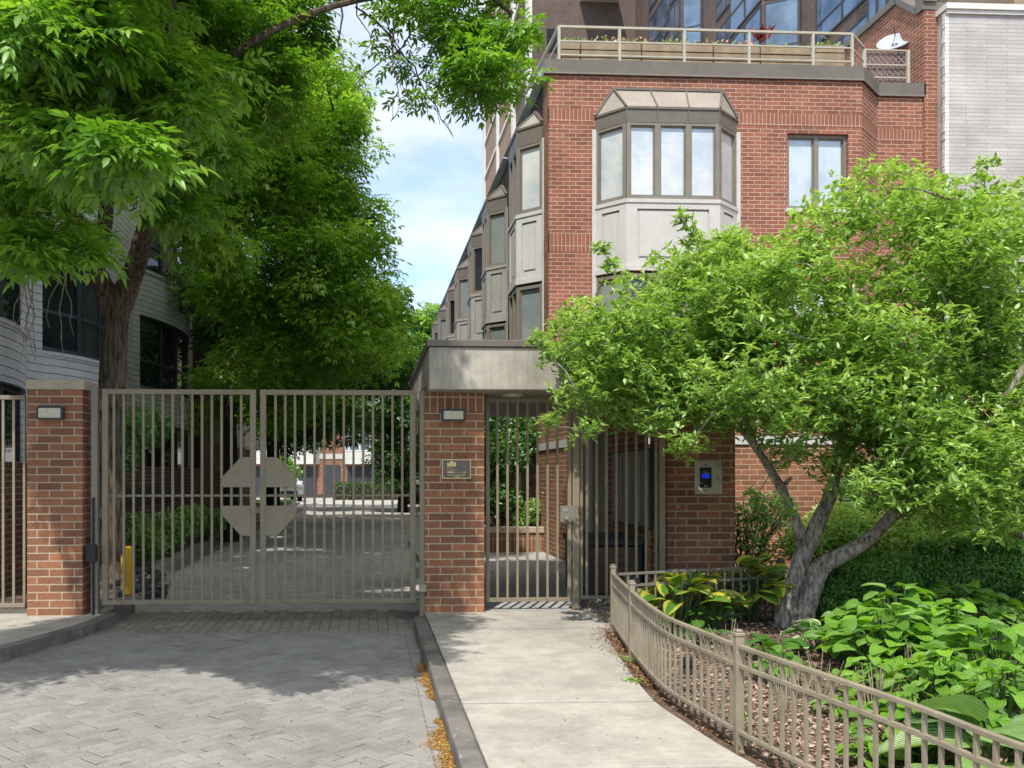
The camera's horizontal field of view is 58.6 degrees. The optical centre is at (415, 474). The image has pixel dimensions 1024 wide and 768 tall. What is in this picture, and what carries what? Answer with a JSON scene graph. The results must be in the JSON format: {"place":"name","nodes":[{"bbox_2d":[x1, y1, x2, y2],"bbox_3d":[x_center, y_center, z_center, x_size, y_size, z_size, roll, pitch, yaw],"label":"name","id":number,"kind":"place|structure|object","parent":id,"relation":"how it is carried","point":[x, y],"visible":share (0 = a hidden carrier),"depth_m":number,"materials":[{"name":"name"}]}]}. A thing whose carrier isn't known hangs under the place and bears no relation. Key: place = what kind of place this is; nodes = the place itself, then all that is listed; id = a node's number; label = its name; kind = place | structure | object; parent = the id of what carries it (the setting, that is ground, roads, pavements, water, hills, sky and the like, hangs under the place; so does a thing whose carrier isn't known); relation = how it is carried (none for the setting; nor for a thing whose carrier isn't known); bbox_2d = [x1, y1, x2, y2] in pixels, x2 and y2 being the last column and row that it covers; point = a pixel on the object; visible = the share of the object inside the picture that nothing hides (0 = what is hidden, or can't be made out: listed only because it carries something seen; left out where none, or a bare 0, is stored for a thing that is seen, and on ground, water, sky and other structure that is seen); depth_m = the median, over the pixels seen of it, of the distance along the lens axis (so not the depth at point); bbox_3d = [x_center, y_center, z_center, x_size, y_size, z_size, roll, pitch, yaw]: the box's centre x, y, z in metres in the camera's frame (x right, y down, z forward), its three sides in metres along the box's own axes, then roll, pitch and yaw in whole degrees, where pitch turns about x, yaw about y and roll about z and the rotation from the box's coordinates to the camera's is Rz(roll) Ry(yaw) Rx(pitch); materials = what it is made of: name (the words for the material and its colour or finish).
{"place":"outdoors","nodes":[
{"label":"outdoors","id":0,"kind":"place"},
{"bbox_2d":[0,607,115,644],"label":"sidewalk","id":1,"kind":"structure","parent":0,"point":[16,626],"depth_m":8.84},
{"bbox_2d":[0,395,25,607],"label":"fence panel","id":2,"kind":"object","parent":1,"relation":"on","point":[13,398],"visible":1,"depth_m":9.50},
{"bbox_2d":[26,379,96,615],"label":"brick pillar","id":3,"kind":"structure","parent":1,"relation":"on","point":[58,510],"depth_m":9.38,"materials":[{"name":"brick"}]},
{"bbox_2d":[86,387,99,614],"bbox_3d":[-3.365,0.296,9.456,0.095,2.428,0.175,0,0,-3],"label":"gate post","id":4,"kind":"object","parent":1,"relation":"on","point":[93,553],"visible":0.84,"depth_m":9.45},
{"bbox_2d":[99,389,255,604],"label":"driveway gate","id":5,"kind":"structure","parent":4,"relation":"attached to","point":[241,474],"depth_m":9.55,"materials":[{"name":"metal"}]},
{"bbox_2d":[0,513,259,608],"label":"bed soil","id":6,"kind":"structure","parent":0,"point":[19,593],"depth_m":13.37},
{"bbox_2d":[116,569,167,598],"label":"gravel","id":7,"kind":"structure","parent":6,"relation":"on","point":[148,584],"depth_m":11.95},
{"bbox_2d":[125,402,176,559],"bbox_3d":[-4.901,0.059,15.697,1.104,2.813,2.162,0,0,6],"label":"ivy bush","id":8,"kind":"object","parent":6,"relation":"on","point":[138,433],"visible":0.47,"depth_m":15.42,"materials":[{"name":"green plant"}]},
{"bbox_2d":[125,504,208,564],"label":"ground shrub","id":9,"kind":"object","parent":6,"relation":"on","point":[158,532],"visible":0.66,"depth_m":15.55,"materials":[{"name":"green plant"}]},
{"bbox_2d":[162,248,269,406],"bbox_3d":[-6.223,-2.991,27.329,4.443,9.143,7.839,0,0,-22],"label":"shade tree","id":10,"kind":"object","parent":6,"relation":"on","point":[209,336],"visible":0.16,"depth_m":25.52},
{"bbox_2d":[193,221,259,505],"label":"brick apartment house","id":11,"kind":"structure","parent":6,"relation":"on","point":[197,356],"depth_m":31.27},
{"bbox_2d":[0,630,435,767],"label":"driveway front","id":12,"kind":"structure","parent":0,"point":[197,654],"depth_m":6.19,"materials":[{"name":"stone"}]},
{"bbox_2d":[0,500,495,767],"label":"driveway bed","id":13,"kind":"object","parent":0,"point":[409,617],"visible":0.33,"depth_m":9.55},
{"bbox_2d":[0,461,219,595],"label":"brick wall","id":14,"kind":"structure","parent":13,"relation":"on","point":[128,480],"depth_m":17.29,"materials":[{"name":"brick"}]},
{"bbox_2d":[0,0,557,581],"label":"ash tree","id":15,"kind":"object","parent":13,"relation":"on","point":[166,112],"visible":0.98,"depth_m":7.07,"materials":[{"name":"green plant"}]},
{"bbox_2d":[173,28,425,541],"bbox_3d":[-2.742,-4.478,20.534,5.815,12.076,8.323,0,0,-3],"label":"shade tree","id":16,"kind":"object","parent":13,"relation":"on","point":[334,307],"visible":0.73,"depth_m":18.32,"materials":[{"name":"plant"}]},
{"bbox_2d":[93,609,407,635],"bbox_3d":[-1.952,1.563,9.632,3.694,0.018,1.594,0,0,-3],"label":"driveway threshold","id":17,"kind":"object","parent":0,"point":[210,620],"visible":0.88,"depth_m":9.56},
{"bbox_2d":[100,516,484,613],"bbox_3d":[-0.933,1.563,22.181,6.696,0.023,23.751,0,0,-3],"label":"driveway beyond","id":18,"kind":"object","parent":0,"point":[326,607],"visible":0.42,"depth_m":14.65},
{"bbox_2d":[236,296,430,505],"bbox_3d":[-2.637,-2.372,35.754,8.053,7.866,21.739,0,0,-3],"label":"shade tree","id":19,"kind":"object","parent":18,"relation":"on","point":[404,378],"visible":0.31,"depth_m":27.84,"materials":[{"name":"plant"}]},
{"bbox_2d":[256,497,418,516],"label":"driveway","id":20,"kind":"structure","parent":0,"point":[339,508],"depth_m":42.20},
{"bbox_2d":[332,481,397,499],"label":"hedge","id":21,"kind":"object","parent":20,"relation":"on","point":[348,488],"visible":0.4,"depth_m":56.54,"materials":[{"name":"green plant"}]},
{"bbox_2d":[358,404,418,511],"bbox_3d":[-0.772,-0.911,38.028,3.353,4.947,4.761,0,0,-3],"label":"shade tree","id":22,"kind":"object","parent":20,"relation":"on","point":[397,461],"visible":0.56,"depth_m":37.28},
{"bbox_2d":[404,301,440,440],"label":"shade tree","id":23,"kind":"object","parent":20,"relation":"on","point":[426,321],"visible":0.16,"depth_m":55.98,"materials":[{"name":"green plant"}]},
{"bbox_2d":[230,0,482,314],"label":"sky","id":24,"kind":"structure","parent":0,"point":[436,177],"materials":[{"name":"blue"}]},
{"bbox_2d":[395,628,446,767],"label":"driveway edge","id":25,"kind":"object","parent":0,"point":[418,726],"visible":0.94,"depth_m":6.12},
{"bbox_2d":[404,636,455,767],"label":"seed litter","id":26,"kind":"object","parent":25,"relation":"on","point":[446,756],"visible":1,"depth_m":5.39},
{"bbox_2d":[408,539,657,610],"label":"courtyard path","id":27,"kind":"structure","parent":0,"point":[507,606],"depth_m":12.21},
{"bbox_2d":[484,417,539,526],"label":"courtyard shrub","id":28,"kind":"object","parent":27,"relation":"on","point":[512,457],"visible":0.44,"depth_m":17.55,"materials":[{"name":"green plant"}]},
{"bbox_2d":[484,526,543,551],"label":"planter wall","id":29,"kind":"structure","parent":27,"relation":"on","point":[512,538],"depth_m":17.12,"materials":[{"name":"brick"}]},
{"bbox_2d":[570,398,581,609],"bbox_3d":[1.752,0.298,9.884,0.102,2.384,0.120,0,0,-3],"label":"gate post","id":30,"kind":"object","parent":27,"relation":"on","point":[575,528],"visible":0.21,"depth_m":9.85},
{"bbox_2d":[485,398,574,601],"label":"pedestrian gate","id":31,"kind":"structure","parent":30,"relation":"attached to","point":[567,513],"depth_m":9.84,"materials":[{"name":"metal"}]},
{"bbox_2d":[563,532,644,594],"bbox_3d":[2.332,1.110,11.331,0.708,0.700,1.270,0,0,-3],"label":"storage bench","id":32,"kind":"object","parent":27,"relation":"on","point":[611,558],"visible":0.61,"depth_m":10.76,"materials":[{"name":"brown wood"}]},
{"bbox_2d":[580,398,664,607],"bbox_3d":[2.268,0.285,9.911,0.940,2.410,0.060,0,0,-3],"label":"side panel","id":33,"kind":"object","parent":27,"relation":"on","point":[661,508],"visible":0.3,"depth_m":9.90,"materials":[{"name":"metal"}]},
{"bbox_2d":[504,59,925,525],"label":"corner townhouse","id":34,"kind":"structure","parent":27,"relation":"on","point":[628,158],"depth_m":18.38,"materials":[{"name":"brick"}]},
{"bbox_2d":[517,141,541,214],"bbox_3d":[2.441,-6.254,19.083,0.531,1.459,0.531,0,0,-3],"label":"window","id":35,"kind":"structure","parent":34,"relation":"in","point":[529,157],"depth_m":19.12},
{"bbox_2d":[517,283,541,339],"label":"window","id":36,"kind":"structure","parent":34,"relation":"in","point":[529,298],"depth_m":19.13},
{"bbox_2d":[579,35,640,60],"bbox_3d":[4.062,-8.676,18.975,1.344,0.981,0.441,0,0,-3],"label":"roof planter","id":37,"kind":"object","parent":34,"relation":"on","point":[606,48],"visible":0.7,"depth_m":18.78,"materials":[{"name":"grey wood"}]},
{"bbox_2d":[596,122,625,204],"bbox_3d":[3.931,-6.203,18.088,0.549,1.535,0.587,0,0,-3],"label":"window","id":38,"kind":"structure","parent":34,"relation":"in","point":[610,141],"depth_m":18.11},
{"bbox_2d":[626,122,718,199],"bbox_3d":[5.086,-6.203,17.898,1.856,1.532,0.100,0,0,-3],"label":"window","id":39,"kind":"structure","parent":34,"relation":"in","point":[664,160],"depth_m":17.89,"materials":[{"name":"glass"}]},
{"bbox_2d":[640,36,712,62],"bbox_3d":[5.460,-8.704,19.039,1.599,1.039,0.460,0,0,-3],"label":"roof planter","id":40,"kind":"object","parent":34,"relation":"on","point":[672,50],"visible":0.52,"depth_m":18.86,"materials":[{"name":"grey wood"}]},
{"bbox_2d":[524,25,864,106],"bbox_3d":[6.100,-8.746,20.180,6.835,0.772,3.328,0,0,-3],"label":"terrace railing","id":41,"kind":"object","parent":34,"relation":"on","point":[748,45],"visible":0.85,"depth_m":18.54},
{"bbox_2d":[719,124,736,206],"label":"window","id":42,"kind":"structure","parent":34,"relation":"in","point":[727,138],"depth_m":18.29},
{"bbox_2d":[711,39,759,63],"bbox_3d":[6.710,-8.667,19.105,0.990,0.964,0.457,0,0,-3],"label":"roof planter","id":43,"kind":"object","parent":34,"relation":"on","point":[729,52],"visible":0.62,"depth_m":18.92,"materials":[{"name":"grey wood"}]},
{"bbox_2d":[757,40,810,64],"bbox_3d":[7.794,-8.680,19.180,1.132,0.989,0.418,0,0,-3],"label":"roof planter","id":44,"kind":"object","parent":34,"relation":"on","point":[783,53],"visible":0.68,"depth_m":18.98,"materials":[{"name":"grey wood"}]},
{"bbox_2d":[787,135,845,208],"bbox_3d":[8.250,-6.228,18.673,1.276,1.536,0.100,0,0,-3],"label":"window","id":45,"kind":"structure","parent":34,"relation":"in","point":[810,158],"depth_m":18.68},
{"bbox_2d":[865,49,909,82],"bbox_3d":[10.121,-8.759,19.461,1.018,0.813,0.101,0,0,-3],"label":"lattice screen","id":46,"kind":"object","parent":34,"relation":"on","point":[905,77],"visible":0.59,"depth_m":19.49,"materials":[{"name":"white wood"}]},
{"bbox_2d":[425,609,760,767],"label":"sidewalk","id":47,"kind":"structure","parent":0,"point":[554,653],"depth_m":5.88,"materials":[{"name":"concrete"}]},
{"bbox_2d":[422,387,483,615],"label":"brick pillar","id":48,"kind":"structure","parent":47,"relation":"on","point":[454,545],"depth_m":9.59,"materials":[{"name":"brick"}]},
{"bbox_2d":[442,459,470,478],"bbox_3d":[0.436,-0.064,9.586,0.309,0.206,0.017,0,0,-3],"label":"plaque","id":49,"kind":"object","parent":48,"relation":"attached to","point":[456,468],"visible":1,"depth_m":9.58,"materials":[{"name":"brown metal"}]},
{"bbox_2d":[575,626,778,767],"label":"leaf litter","id":50,"kind":"object","parent":47,"relation":"on","point":[618,647],"visible":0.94,"depth_m":6.77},
{"bbox_2d":[424,616,771,767],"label":"pavement bedding","id":51,"kind":"object","parent":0,"point":[688,721],"depth_m":5.60,"materials":[{"name":"soil"}]},
{"bbox_2d":[419,391,426,616],"bbox_3d":[0.077,0.308,9.589,0.075,2.404,0.185,0,0,-3],"label":"gate post","id":52,"kind":"object","parent":51,"relation":"on","point":[422,587],"visible":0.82,"depth_m":9.59,"materials":[{"name":"metal"}]},
{"bbox_2d":[260,390,418,603],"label":"driveway gate","id":53,"kind":"structure","parent":52,"relation":"attached to","point":[275,473],"depth_m":9.63,"materials":[{"name":"metal"}]},
{"bbox_2d":[579,570,1023,767],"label":"bed ground","id":54,"kind":"structure","parent":0,"point":[723,735],"depth_m":5.78,"materials":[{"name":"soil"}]},
{"bbox_2d":[650,406,734,604],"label":"brick pillar","id":55,"kind":"structure","parent":54,"relation":"on","point":[699,531],"depth_m":10.13,"materials":[{"name":"brick"}]},
{"bbox_2d":[694,460,725,493],"bbox_3d":[3.281,0.024,10.096,0.342,0.382,0.074,0,0,-3],"label":"intercom","id":56,"kind":"object","parent":55,"relation":"attached to","point":[707,476],"visible":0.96,"depth_m":10.10,"materials":[{"name":"grey metal"}]},
{"bbox_2d":[638,569,746,627],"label":"hosta","id":57,"kind":"object","parent":54,"relation":"on","point":[671,608],"visible":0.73,"depth_m":8.56,"materials":[{"name":"green plant"}]},
{"bbox_2d":[618,557,784,625],"bbox_3d":[2.822,1.150,8.842,2.012,0.620,0.076,0,0,-22],"label":"garden fence","id":58,"kind":"object","parent":54,"relation":"on","point":[732,579],"visible":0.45,"depth_m":8.88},
{"bbox_2d":[684,599,741,628],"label":"garden plant","id":59,"kind":"object","parent":54,"relation":"on","point":[713,617],"visible":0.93,"depth_m":8.55,"materials":[{"name":"green plant"}]},
{"bbox_2d":[692,552,794,620],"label":"hosta","id":60,"kind":"object","parent":54,"relation":"on","point":[775,573],"visible":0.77,"depth_m":8.96,"materials":[{"name":"green plant"}]},
{"bbox_2d":[735,485,800,593],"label":"shrub","id":61,"kind":"object","parent":54,"relation":"on","point":[757,520],"visible":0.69,"depth_m":10.75,"materials":[{"name":"green plant"}]},
{"bbox_2d":[523,152,1023,629],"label":"crabapple tree","id":62,"kind":"object","parent":54,"relation":"on","point":[881,406],"visible":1,"depth_m":7.80,"materials":[{"name":"green plant"}]},
{"bbox_2d":[534,376,1014,587],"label":"entry wing","id":63,"kind":"structure","parent":54,"relation":"on","point":[804,490],"depth_m":13.91,"materials":[{"name":"brick"}]},
{"bbox_2d":[409,339,720,416],"bbox_3d":[1.661,-1.122,11.499,3.308,0.544,4.245,0,0,-3],"label":"entrance canopy","id":64,"kind":"object","parent":63,"relation":"attached to","point":[492,368],"visible":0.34,"depth_m":9.36,"materials":[{"name":"concrete"}]},
{"bbox_2d":[593,429,603,532],"bbox_3d":[2.657,0.395,13.055,0.101,2.110,0.860,0,0,-3],"label":"door","id":65,"kind":"structure","parent":63,"relation":"in","point":[600,436],"depth_m":13.03,"materials":[{"name":"metal"}]},
{"bbox_2d":[612,447,653,529],"bbox_3d":[2.704,0.160,11.330,0.060,0.960,1.650,0,0,-3],"label":"door frame","id":66,"kind":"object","parent":63,"relation":"attached to","point":[641,487],"depth_m":11.09,"materials":[{"name":"brown paint"}]},
{"bbox_2d":[639,450,648,526],"bbox_3d":[2.712,0.160,10.727,0.014,0.900,0.385,0,0,-3],"label":"door","id":67,"kind":"structure","parent":66,"relation":"in","point":[641,453],"depth_m":10.72,"materials":[{"name":"metal"}]},
{"bbox_2d":[744,633,808,656],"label":"hosta","id":68,"kind":"object","parent":54,"relation":"on","point":[765,643],"visible":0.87,"depth_m":7.18,"materials":[{"name":"green plant"}]},
{"bbox_2d":[609,564,1023,767],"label":"garden fence","id":69,"kind":"object","parent":54,"relation":"on","point":[636,621],"visible":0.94,"depth_m":4.65,"materials":[{"name":"metal"}]},
{"bbox_2d":[775,499,902,565],"bbox_3d":[4.902,0.864,10.596,1.402,1.209,1.056,0,0,-3],"label":"shrub","id":70,"kind":"object","parent":54,"relation":"on","point":[841,529],"visible":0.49,"depth_m":10.44,"materials":[{"name":"green plant"}]},
{"bbox_2d":[801,619,883,666],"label":"hydrangea","id":71,"kind":"object","parent":54,"relation":"on","point":[811,634],"visible":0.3,"depth_m":6.95,"materials":[{"name":"green plant"}]},
{"bbox_2d":[825,655,903,701],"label":"garden plant","id":72,"kind":"object","parent":54,"relation":"on","point":[847,674],"visible":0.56,"depth_m":5.80,"materials":[{"name":"green plant"}]},
{"bbox_2d":[815,548,926,625],"bbox_3d":[4.320,1.125,8.711,1.120,0.876,0.904,0,0,30],"label":"yew bush","id":73,"kind":"object","parent":54,"relation":"on","point":[845,581],"visible":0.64,"depth_m":8.55,"materials":[{"name":"plant"}]},
{"bbox_2d":[835,736,920,767],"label":"garden plant","id":74,"kind":"object","parent":54,"relation":"on","point":[868,746],"visible":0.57,"depth_m":4.43,"materials":[{"name":"green plant"}]},
{"bbox_2d":[813,602,946,673],"bbox_3d":[3.474,1.203,6.654,1.028,0.523,1.059,0,0,-3],"label":"hydrangea","id":75,"kind":"object","parent":54,"relation":"on","point":[896,631],"visible":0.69,"depth_m":6.54,"materials":[{"name":"green plant"}]},
{"bbox_2d":[816,582,963,650],"bbox_3d":[3.804,1.153,7.216,1.098,0.624,1.093,0,0,32],"label":"hydrangea","id":76,"kind":"object","parent":54,"relation":"on","point":[924,603],"visible":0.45,"depth_m":7.18,"materials":[{"name":"green plant"}]},
{"bbox_2d":[841,689,982,764],"bbox_3d":[2.525,1.265,4.564,0.660,0.398,0.648,0,0,-3],"label":"garden plant","id":77,"kind":"object","parent":54,"relation":"on","point":[900,715],"visible":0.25,"depth_m":4.54,"materials":[{"name":"green plant"}]},
{"bbox_2d":[865,484,972,557],"bbox_3d":[5.781,0.770,10.432,1.422,1.398,1.197,0,0,-3],"label":"shrub","id":78,"kind":"object","parent":54,"relation":"on","point":[910,535],"visible":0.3,"depth_m":10.11,"materials":[{"name":"green plant"}]},
{"bbox_2d":[875,644,1009,702],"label":"garden plant","id":79,"kind":"object","parent":54,"relation":"on","point":[921,684],"visible":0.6,"depth_m":5.39,"materials":[{"name":"green plant"}]},
{"bbox_2d":[863,598,1023,664],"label":"hydrangea","id":80,"kind":"object","parent":54,"relation":"on","point":[940,618],"visible":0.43,"depth_m":6.48,"materials":[{"name":"green plant"}]},
{"bbox_2d":[886,535,1002,612],"bbox_3d":[5.139,1.018,8.920,1.294,0.903,0.864,0,0,-17],"label":"yew bush","id":81,"kind":"object","parent":54,"relation":"on","point":[932,561],"visible":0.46,"depth_m":8.73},
{"bbox_2d":[872,694,1023,767],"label":"hosta","id":82,"kind":"object","parent":54,"relation":"on","point":[971,708],"visible":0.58,"depth_m":4.22,"materials":[{"name":"green plant"}]},
{"bbox_2d":[897,578,1023,624],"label":"hydrangea","id":83,"kind":"object","parent":54,"relation":"on","point":[992,608],"visible":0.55,"depth_m":8.03,"materials":[{"name":"green plant"}]},
{"bbox_2d":[907,617,1023,687],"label":"hydrangea","id":84,"kind":"object","parent":54,"relation":"on","point":[1014,633],"visible":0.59,"depth_m":5.86,"materials":[{"name":"green plant"}]},
{"bbox_2d":[937,662,1023,750],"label":"garden plant","id":85,"kind":"object","parent":54,"relation":"on","point":[989,696],"visible":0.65,"depth_m":4.83,"materials":[{"name":"green plant"}]},
{"bbox_2d":[958,531,1023,623],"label":"yew bush","id":86,"kind":"object","parent":54,"relation":"on","point":[1010,568],"visible":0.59,"depth_m":8.68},
{"label":"ground","id":87,"kind":"structure","parent":0,"visible":0},
{"bbox_2d":[0,605,134,661],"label":"kerb","id":88,"kind":"structure","parent":87,"relation":"on","point":[29,645],"depth_m":8.41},
{"bbox_2d":[0,189,192,467],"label":"bowed grey building","id":89,"kind":"structure","parent":87,"relation":"on","point":[159,355],"depth_m":17.15,"materials":[{"name":"wood"}]},
{"bbox_2d":[0,384,19,461],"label":"window","id":90,"kind":"structure","parent":89,"relation":"in","point":[4,390],"depth_m":13.21,"materials":[{"name":"grey glass"}]},
{"bbox_2d":[0,226,19,324],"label":"window","id":91,"kind":"structure","parent":89,"relation":"in","point":[9,297],"depth_m":13.21,"materials":[{"name":"grey glass"}]},
{"bbox_2d":[42,265,103,360],"bbox_3d":[-6.389,-3.075,17.442,0.642,1.830,3.500,0,0,-3],"label":"window","id":92,"kind":"structure","parent":89,"relation":"in","point":[86,321],"depth_m":16.49,"materials":[{"name":"black glass"}]},
{"bbox_2d":[140,428,187,467],"bbox_3d":[-6.830,-0.640,25.280,0.590,1.300,5.605,0,0,-3],"label":"window","id":93,"kind":"structure","parent":89,"relation":"in","point":[177,438],"depth_m":24.36,"materials":[{"name":"black glass"}]},
{"bbox_2d":[140,316,187,398],"bbox_3d":[-6.830,-3.075,25.280,0.590,1.830,5.605,0,0,-3],"label":"window","id":94,"kind":"structure","parent":89,"relation":"in","point":[163,349],"depth_m":23.58,"materials":[{"name":"black glass"}]},
{"bbox_2d":[140,201,187,284],"bbox_3d":[-6.830,-6.040,25.280,0.590,1.800,5.605,0,0,-3],"label":"window","id":95,"kind":"structure","parent":89,"relation":"in","point":[157,266],"depth_m":23.58,"materials":[{"name":"black glass"}]},
{"bbox_2d":[100,519,259,608],"bbox_3d":[-4.691,1.617,23.160,0.785,0.285,25.252,0,0,-5],"label":"curb","id":96,"kind":"object","parent":87,"relation":"on","point":[177,556],"visible":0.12,"depth_m":15.36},
{"bbox_2d":[256,351,418,496],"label":"lane end house","id":97,"kind":"structure","parent":87,"relation":"on","point":[329,469],"depth_m":61.72,"materials":[{"name":"paint"}]},
{"bbox_2d":[414,617,485,767],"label":"kerb","id":98,"kind":"structure","parent":87,"relation":"on","point":[464,748],"depth_m":5.76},
{"bbox_2d":[454,240,468,339],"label":"row house","id":99,"kind":"structure","parent":87,"relation":"on","point":[461,304],"depth_m":32.09,"materials":[{"name":"brick"}]},
{"bbox_2d":[467,202,484,521],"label":"row house","id":100,"kind":"structure","parent":87,"relation":"on","point":[474,300],"depth_m":27.67,"materials":[{"name":"paint"}]},
{"bbox_2d":[481,157,508,525],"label":"row house","id":101,"kind":"structure","parent":87,"relation":"on","point":[495,267],"depth_m":23.98,"materials":[{"name":"paint"}]},
{"bbox_2d":[487,209,505,266],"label":"window","id":102,"kind":"structure","parent":101,"relation":"in","point":[496,221],"depth_m":24.00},
{"bbox_2d":[483,0,1023,203],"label":"apartment tower","id":103,"kind":"structure","parent":87,"relation":"on","point":[853,16],"depth_m":49.84,"materials":[{"name":"brick"}]},
{"bbox_2d":[649,0,669,41],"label":"window","id":104,"kind":"structure","parent":103,"relation":"in","point":[660,17],"depth_m":55.44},
{"bbox_2d":[682,0,701,42],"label":"window","id":105,"kind":"structure","parent":103,"relation":"in","point":[691,9],"depth_m":48.70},
{"bbox_2d":[729,0,761,37],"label":"window","id":106,"kind":"structure","parent":103,"relation":"in","point":[739,10],"depth_m":40.47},
{"bbox_2d":[764,0,799,45],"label":"window","id":107,"kind":"structure","parent":103,"relation":"in","point":[784,15],"depth_m":37.77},
{"bbox_2d":[816,0,864,44],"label":"window","id":108,"kind":"structure","parent":103,"relation":"in","point":[830,14],"depth_m":34.98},
{"bbox_2d":[842,0,945,359],"bbox_3d":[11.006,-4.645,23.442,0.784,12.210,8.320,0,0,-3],"label":"brick house","id":109,"kind":"structure","parent":87,"relation":"on","point":[914,23],"depth_m":19.51,"materials":[{"name":"red brick"}]},
{"bbox_2d":[935,2,1023,371],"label":"grey building","id":110,"kind":"structure","parent":87,"relation":"on","point":[980,79],"depth_m":19.10,"materials":[{"name":"brick"}]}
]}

